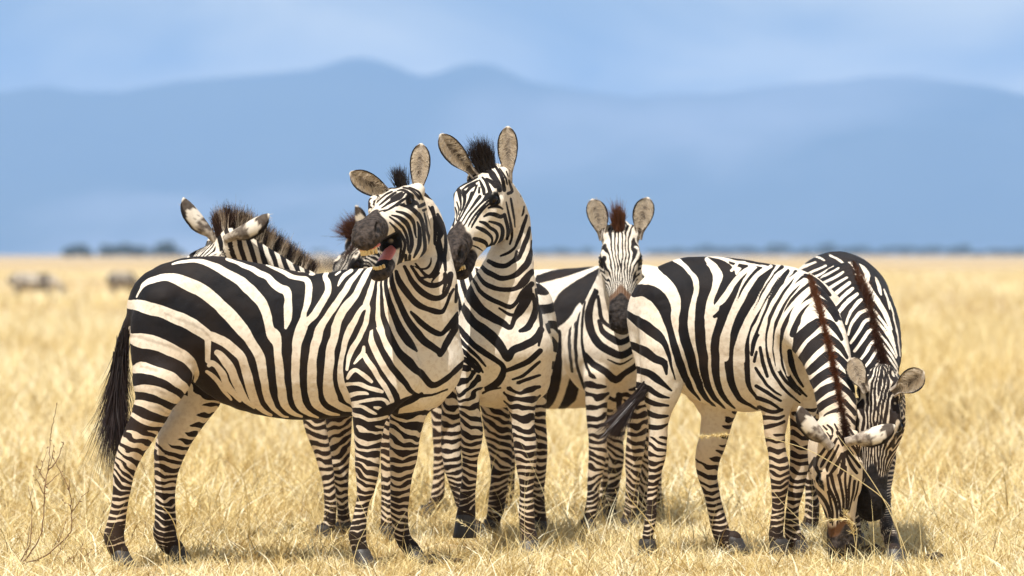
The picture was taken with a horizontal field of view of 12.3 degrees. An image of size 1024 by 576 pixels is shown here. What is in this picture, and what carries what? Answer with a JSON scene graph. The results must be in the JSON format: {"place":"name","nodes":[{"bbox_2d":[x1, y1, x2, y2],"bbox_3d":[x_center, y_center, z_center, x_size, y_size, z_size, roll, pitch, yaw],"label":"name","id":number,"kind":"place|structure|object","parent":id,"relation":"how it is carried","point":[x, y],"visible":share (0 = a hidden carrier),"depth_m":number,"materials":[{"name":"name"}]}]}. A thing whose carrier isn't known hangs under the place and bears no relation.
{"place":"outdoors","nodes":[
{"label":"outdoors","id":0,"kind":"place"},
{"bbox_2d":[0,58,1023,254],"bbox_3d":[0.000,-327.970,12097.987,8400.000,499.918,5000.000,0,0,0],"label":"mountain range","id":1,"kind":"structure","parent":0,"point":[875,163],"depth_m":10782.37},
{"bbox_2d":[0,255,1023,575],"bbox_3d":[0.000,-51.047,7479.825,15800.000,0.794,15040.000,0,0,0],"label":"ground","id":2,"kind":"structure","parent":0,"point":[896,263],"depth_m":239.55,"materials":[{"name":"beige plant"}]},
{"bbox_2d":[8,273,66,301],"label":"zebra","id":3,"kind":"object","parent":2,"relation":"on","point":[44,281],"visible":0.76,"depth_m":194.80},
{"bbox_2d":[14,403,89,569],"bbox_3d":[-1.911,0.828,19.733,0.329,0.709,0.090,0,0,0],"label":"dry shrub","id":4,"kind":"object","parent":2,"relation":"on","point":[48,469],"visible":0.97,"depth_m":19.72,"materials":[{"name":"brown plant"}]},
{"bbox_2d":[60,248,79,257],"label":"savanna tree","id":5,"kind":"object","parent":2,"relation":"on","point":[68,255],"visible":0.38,"depth_m":1528.35,"materials":[{"name":"grey plant"}]},
{"bbox_2d":[54,543,92,565],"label":"dry shrub","id":6,"kind":"object","parent":2,"relation":"on","point":[80,555],"visible":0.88,"depth_m":19.71,"materials":[{"name":"plant"}]},
{"bbox_2d":[63,244,90,258],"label":"savanna tree","id":7,"kind":"object","parent":2,"relation":"on","point":[84,251],"visible":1,"depth_m":1499.37,"materials":[{"name":"grey plant"}]},
{"bbox_2d":[96,244,114,258],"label":"savanna tree","id":8,"kind":"object","parent":2,"relation":"on","point":[104,248],"visible":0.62,"depth_m":1518.46,"materials":[{"name":"grey plant"}]},
{"bbox_2d":[105,246,123,258],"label":"savanna tree","id":9,"kind":"object","parent":2,"relation":"on","point":[118,250],"visible":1,"depth_m":1498.77,"materials":[{"name":"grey plant"}]},
{"bbox_2d":[106,272,136,295],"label":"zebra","id":10,"kind":"object","parent":2,"relation":"on","point":[118,280],"visible":0.62,"depth_m":204.51},
{"bbox_2d":[113,243,130,257],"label":"savanna tree","id":11,"kind":"object","parent":2,"relation":"on","point":[124,247],"visible":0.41,"depth_m":1528.95,"materials":[{"name":"grey plant"}]},
{"bbox_2d":[125,245,144,258],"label":"savanna tree","id":12,"kind":"object","parent":2,"relation":"on","point":[132,250],"visible":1,"depth_m":1499.58,"materials":[{"name":"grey plant"}]},
{"bbox_2d":[136,245,152,257],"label":"savanna tree","id":13,"kind":"object","parent":2,"relation":"on","point":[145,249],"visible":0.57,"depth_m":1539.28,"materials":[{"name":"blue plant"}]},
{"bbox_2d":[148,248,166,258],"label":"savanna tree","id":14,"kind":"object","parent":2,"relation":"on","point":[153,253],"visible":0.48,"depth_m":1519.17,"materials":[{"name":"grey plant"}]},
{"bbox_2d":[154,241,176,258],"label":"savanna tree","id":15,"kind":"object","parent":2,"relation":"on","point":[168,249],"visible":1,"depth_m":1498.78,"materials":[{"name":"grey plant"}]},
{"bbox_2d":[159,504,180,565],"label":"grass stalk","id":16,"kind":"object","parent":2,"relation":"on","point":[177,536],"depth_m":19.71,"materials":[{"name":"beige plant"}]},
{"bbox_2d":[168,248,185,257],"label":"savanna tree","id":17,"kind":"object","parent":2,"relation":"on","point":[177,250],"visible":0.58,"depth_m":1529.86,"materials":[{"name":"blue plant"}]},
{"bbox_2d":[206,458,248,519],"bbox_3d":[-1.345,0.974,22.507,0.203,0.345,0.005,0,0,0],"label":"grass stalk","id":18,"kind":"object","parent":2,"relation":"on","point":[244,484],"depth_m":22.50,"materials":[{"name":"beige plant"}]},
{"bbox_2d":[237,491,249,541],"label":"grass stalk","id":19,"kind":"object","parent":2,"relation":"on","point":[249,517],"depth_m":21.31,"materials":[{"name":"beige plant"}]},
{"bbox_2d":[79,143,463,565],"bbox_3d":[-1.012,0.274,20.040,1.476,1.765,0.908,0,0,24],"label":"zebra","id":20,"kind":"object","parent":2,"relation":"on","point":[371,350],"visible":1,"depth_m":19.90,"materials":[{"name":"multicoloured fur"}]},
{"bbox_2d":[310,250,327,253],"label":"savanna tree","id":21,"kind":"object","parent":2,"relation":"on","point":[316,251],"visible":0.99,"depth_m":2398.38,"materials":[{"name":"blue plant"}]},
{"bbox_2d":[312,254,336,273],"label":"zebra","id":22,"kind":"object","parent":2,"relation":"on","point":[327,261],"visible":0.43,"depth_m":214.40},
{"bbox_2d":[180,197,485,541],"bbox_3d":[-0.844,0.361,21.615,1.691,1.570,0.524,0,0,-15],"label":"zebra","id":23,"kind":"object","parent":2,"relation":"on","point":[235,233],"visible":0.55,"depth_m":21.56,"materials":[{"name":"multicoloured fur"}]},
{"bbox_2d":[419,554,462,564],"bbox_3d":[-0.295,1.136,19.854,0.186,0.047,0.219,0,0,0],"label":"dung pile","id":24,"kind":"object","parent":2,"relation":"on","point":[436,557],"visible":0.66,"depth_m":19.84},
{"bbox_2d":[450,518,487,561],"bbox_3d":[-0.181,1.060,19.909,0.160,0.208,0.028,0,0,0],"label":"grass stalk","id":25,"kind":"object","parent":2,"relation":"on","point":[471,529],"depth_m":19.91,"materials":[{"name":"beige plant"}]},
{"bbox_2d":[329,205,664,519],"bbox_3d":[-0.021,0.356,23.380,1.992,1.554,0.560,0,0,-7],"label":"zebra","id":26,"kind":"object","parent":2,"relation":"on","point":[568,289],"visible":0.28,"depth_m":23.24,"materials":[{"name":"multicoloured fur"}]},
{"bbox_2d":[438,126,558,555],"bbox_3d":[-0.040,0.223,21.186,0.490,1.851,2.162,0,0,2],"label":"zebra","id":27,"kind":"object","parent":2,"relation":"on","point":[508,329],"visible":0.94,"depth_m":20.47,"materials":[{"name":"multicoloured fur"}]},
{"bbox_2d":[533,250,550,256],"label":"savanna tree","id":28,"kind":"object","parent":2,"relation":"on","point":[537,252],"visible":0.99,"depth_m":2727.77,"materials":[{"name":"blue plant"}]},
{"bbox_2d":[551,248,567,255],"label":"savanna tree","id":29,"kind":"object","parent":2,"relation":"on","point":[555,250],"visible":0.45,"depth_m":3083.59,"materials":[{"name":"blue plant"}]},
{"bbox_2d":[556,250,579,256],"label":"savanna tree","id":30,"kind":"object","parent":2,"relation":"on","point":[559,254],"visible":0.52,"depth_m":2792.82,"materials":[{"name":"blue plant"}]},
{"bbox_2d":[557,251,590,256],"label":"savanna tree","id":31,"kind":"object","parent":2,"relation":"on","point":[576,252],"visible":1,"depth_m":2660.73,"materials":[{"name":"blue plant"}]},
{"bbox_2d":[581,248,595,255],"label":"savanna tree","id":32,"kind":"object","parent":2,"relation":"on","point":[588,250],"visible":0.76,"depth_m":3020.34,"materials":[{"name":"blue plant"}]},
{"bbox_2d":[562,197,654,534],"bbox_3d":[0.487,0.347,22.487,0.502,1.585,1.391,0,0,0],"label":"zebra","id":33,"kind":"object","parent":2,"relation":"on","point":[598,361],"visible":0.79,"depth_m":22.05,"materials":[{"name":"multicoloured fur"}]},
{"bbox_2d":[624,487,659,564],"bbox_3d":[0.543,0.999,19.907,0.147,0.332,0.005,0,0,0],"label":"grass stalk","id":34,"kind":"object","parent":2,"relation":"on","point":[651,526],"depth_m":19.91,"materials":[{"name":"beige plant"}]},
{"bbox_2d":[641,250,673,256],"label":"savanna tree","id":35,"kind":"object","parent":2,"relation":"on","point":[659,252],"visible":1,"depth_m":2509.27,"materials":[{"name":"blue plant"}]},
{"bbox_2d":[666,248,681,256],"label":"savanna tree","id":36,"kind":"object","parent":2,"relation":"on","point":[676,250],"visible":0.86,"depth_m":2688.16,"materials":[{"name":"blue plant"}]},
{"bbox_2d":[676,248,686,256],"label":"savanna tree","id":37,"kind":"object","parent":2,"relation":"on","point":[684,253],"visible":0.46,"depth_m":2977.80,"materials":[{"name":"blue plant"}]},
{"bbox_2d":[680,250,703,256],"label":"savanna tree","id":38,"kind":"object","parent":2,"relation":"on","point":[691,251],"visible":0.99,"depth_m":2802.09,"materials":[{"name":"blue plant"}]},
{"bbox_2d":[697,244,713,255],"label":"savanna tree","id":39,"kind":"object","parent":2,"relation":"on","point":[703,246],"visible":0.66,"depth_m":3068.58,"materials":[{"name":"blue plant"}]},
{"bbox_2d":[702,247,730,256],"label":"savanna tree","id":40,"kind":"object","parent":2,"relation":"on","point":[715,249],"visible":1,"depth_m":2641.50,"materials":[{"name":"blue plant"}]},
{"bbox_2d":[716,248,731,256],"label":"savanna tree","id":41,"kind":"object","parent":2,"relation":"on","point":[728,252],"visible":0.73,"depth_m":2778.28,"materials":[{"name":"blue plant"}]},
{"bbox_2d":[589,257,896,563],"bbox_3d":[1.148,0.516,20.368,1.445,1.301,0.927,0,1,37],"label":"zebra","id":42,"kind":"object","parent":2,"relation":"on","point":[719,342],"visible":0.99,"depth_m":20.48,"materials":[{"name":"multicoloured fur"}]},
{"bbox_2d":[730,247,756,256],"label":"savanna tree","id":43,"kind":"object","parent":2,"relation":"on","point":[740,249],"visible":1,"depth_m":2614.50,"materials":[{"name":"blue plant"}]},
{"bbox_2d":[740,250,758,256],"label":"savanna tree","id":44,"kind":"object","parent":2,"relation":"on","point":[751,252],"visible":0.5,"depth_m":2926.43,"materials":[{"name":"blue plant"}]},
{"bbox_2d":[749,249,773,256],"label":"savanna tree","id":45,"kind":"object","parent":2,"relation":"on","point":[763,252],"visible":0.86,"depth_m":2931.01,"materials":[{"name":"blue plant"}]},
{"bbox_2d":[766,243,791,256],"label":"savanna tree","id":46,"kind":"object","parent":2,"relation":"on","point":[771,250],"visible":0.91,"depth_m":2749.56,"materials":[{"name":"blue plant"}]},
{"bbox_2d":[747,461,819,542],"bbox_3d":[1.117,0.939,19.607,0.304,0.456,0.002,0,0,0],"label":"grass stalk","id":47,"kind":"object","parent":2,"relation":"on","point":[784,504],"depth_m":19.61,"materials":[{"name":"beige plant"}]},
{"bbox_2d":[777,250,809,256],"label":"savanna tree","id":48,"kind":"object","parent":2,"relation":"on","point":[790,251],"visible":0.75,"depth_m":2693.09,"materials":[{"name":"blue plant"}]},
{"bbox_2d":[790,251,811,256],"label":"savanna tree","id":49,"kind":"object","parent":2,"relation":"on","point":[801,253],"visible":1,"depth_m":2592.34,"materials":[{"name":"blue plant"}]},
{"bbox_2d":[699,431,905,571],"bbox_3d":[1.174,0.871,19.308,0.848,0.595,0.044,0,0,0],"label":"grass stalk","id":50,"kind":"object","parent":2,"relation":"on","point":[721,434],"depth_m":19.30,"materials":[{"name":"beige plant"}]},
{"bbox_2d":[800,247,813,255],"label":"savanna tree","id":51,"kind":"object","parent":2,"relation":"on","point":[807,248],"visible":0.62,"depth_m":2995.06,"materials":[{"name":"blue plant"}]},
{"bbox_2d":[815,243,837,252],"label":"savanna tree","id":52,"kind":"object","parent":2,"relation":"on","point":[826,247],"visible":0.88,"depth_m":2615.94,"materials":[{"name":"blue plant"}]},
{"bbox_2d":[820,516,856,573],"bbox_3d":[1.319,1.046,19.309,0.160,0.246,0.032,0,0,0],"label":"grass stalk","id":53,"kind":"object","parent":2,"relation":"on","point":[841,518],"depth_m":19.31,"materials":[{"name":"beige plant"}]},
{"bbox_2d":[836,248,856,250],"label":"savanna tree","id":54,"kind":"object","parent":2,"relation":"on","point":[841,249],"visible":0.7,"depth_m":2786.40,"materials":[{"name":"blue plant"}]},
{"bbox_2d":[842,509,860,571],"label":"grass stalk","id":55,"kind":"object","parent":2,"relation":"on","point":[852,525],"depth_m":19.36,"materials":[{"name":"beige plant"}]},
{"bbox_2d":[842,249,861,255],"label":"savanna tree","id":56,"kind":"object","parent":2,"relation":"on","point":[854,252],"visible":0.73,"depth_m":2700.42,"materials":[{"name":"blue plant"}]},
{"bbox_2d":[848,246,871,256],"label":"savanna tree","id":57,"kind":"object","parent":2,"relation":"on","point":[861,248],"visible":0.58,"depth_m":2941.62,"materials":[{"name":"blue plant"}]},
{"bbox_2d":[799,251,930,566],"bbox_3d":[1.489,0.493,21.063,0.534,1.313,2.575,0,0,0],"label":"zebra","id":58,"kind":"object","parent":2,"relation":"on","point":[864,305],"visible":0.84,"depth_m":20.24,"materials":[{"name":"multicoloured fur"}]},
{"bbox_2d":[860,250,878,256],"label":"savanna tree","id":59,"kind":"object","parent":2,"relation":"on","point":[868,252],"visible":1,"depth_m":2501.68,"materials":[{"name":"blue plant"}]},
{"bbox_2d":[859,543,885,556],"bbox_3d":[1.552,1.131,20.458,0.113,0.065,0.198,0,0,0],"label":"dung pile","id":60,"kind":"object","parent":2,"relation":"on","point":[877,546],"visible":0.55,"depth_m":20.42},
{"bbox_2d":[867,250,881,256],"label":"savanna tree","id":61,"kind":"object","parent":2,"relation":"on","point":[878,254],"visible":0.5,"depth_m":2621.62,"materials":[{"name":"blue plant"}]},
{"bbox_2d":[838,436,914,575],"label":"grass stalk","id":62,"kind":"object","parent":2,"relation":"on","point":[887,507],"depth_m":19.26,"materials":[{"name":"beige plant"}]},
{"bbox_2d":[880,250,892,254],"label":"savanna tree","id":63,"kind":"object","parent":2,"relation":"on","point":[888,252],"visible":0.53,"depth_m":3029.42,"materials":[{"name":"blue plant"}]},
{"bbox_2d":[879,247,907,256],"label":"savanna tree","id":64,"kind":"object","parent":2,"relation":"on","point":[894,249],"visible":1,"depth_m":2904.08,"materials":[{"name":"green plant"}]},
{"bbox_2d":[896,249,910,255],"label":"savanna tree","id":65,"kind":"object","parent":2,"relation":"on","point":[902,251],"visible":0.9,"depth_m":2923.13,"materials":[{"name":"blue plant"}]},
{"bbox_2d":[892,487,921,562],"bbox_3d":[1.633,0.995,19.707,0.124,0.343,0.003,0,0,0],"label":"grass stalk","id":66,"kind":"object","parent":2,"relation":"on","point":[919,524],"depth_m":19.71,"materials":[{"name":"beige plant"}]},
{"bbox_2d":[904,246,919,254],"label":"savanna tree","id":67,"kind":"object","parent":2,"relation":"on","point":[914,248],"visible":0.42,"depth_m":3020.52,"materials":[{"name":"green plant"}]},
{"bbox_2d":[905,251,931,256],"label":"savanna tree","id":68,"kind":"object","parent":2,"relation":"on","point":[918,252],"visible":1,"depth_m":2688.49,"materials":[{"name":"green plant"}]},
{"bbox_2d":[919,248,936,256],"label":"savanna tree","id":69,"kind":"object","parent":2,"relation":"on","point":[928,250],"visible":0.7,"depth_m":2815.24,"materials":[{"name":"blue plant"}]},
{"bbox_2d":[918,552,943,563],"bbox_3d":[1.772,1.136,20.047,0.115,0.051,0.322,0,0,0],"label":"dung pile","id":70,"kind":"object","parent":2,"relation":"on","point":[940,555],"visible":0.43,"depth_m":20.06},
{"bbox_2d":[925,246,945,256],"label":"savanna tree","id":71,"kind":"object","parent":2,"relation":"on","point":[935,248],"visible":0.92,"depth_m":2833.82,"materials":[{"name":"green plant"}]},
{"bbox_2d":[934,249,949,256],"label":"savanna tree","id":72,"kind":"object","parent":2,"relation":"on","point":[944,250],"visible":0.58,"depth_m":2813.89,"materials":[{"name":"green plant"}]},
{"bbox_2d":[946,248,965,256],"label":"savanna tree","id":73,"kind":"object","parent":2,"relation":"on","point":[958,251],"visible":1,"depth_m":2646.73,"materials":[{"name":"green plant"}]},
{"bbox_2d":[949,244,971,255],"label":"savanna tree","id":74,"kind":"object","parent":2,"relation":"on","point":[967,247],"visible":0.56,"depth_m":3092.20,"materials":[{"name":"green plant"}]},
{"bbox_2d":[966,251,989,256],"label":"savanna tree","id":75,"kind":"object","parent":2,"relation":"on","point":[977,253],"visible":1,"depth_m":2646.16,"materials":[{"name":"green plant"}]},
{"bbox_2d":[985,249,1000,256],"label":"savanna tree","id":76,"kind":"object","parent":2,"relation":"on","point":[996,250],"visible":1,"depth_m":2647.93,"materials":[{"name":"green plant"}]},
{"bbox_2d":[999,251,1021,256],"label":"savanna tree","id":77,"kind":"object","parent":2,"relation":"on","point":[1008,253],"visible":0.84,"depth_m":2791.72,"materials":[{"name":"green plant"}]},
{"bbox_2d":[1014,247,1023,256],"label":"savanna tree","id":78,"kind":"object","parent":2,"relation":"on","point":[1020,250],"visible":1,"depth_m":2649.37,"materials":[{"name":"green plant"}]},
{"bbox_2d":[0,0,1023,96],"label":"sky","id":79,"kind":"structure","parent":0,"point":[632,48],"materials":[{"name":"blue"}]}
]}

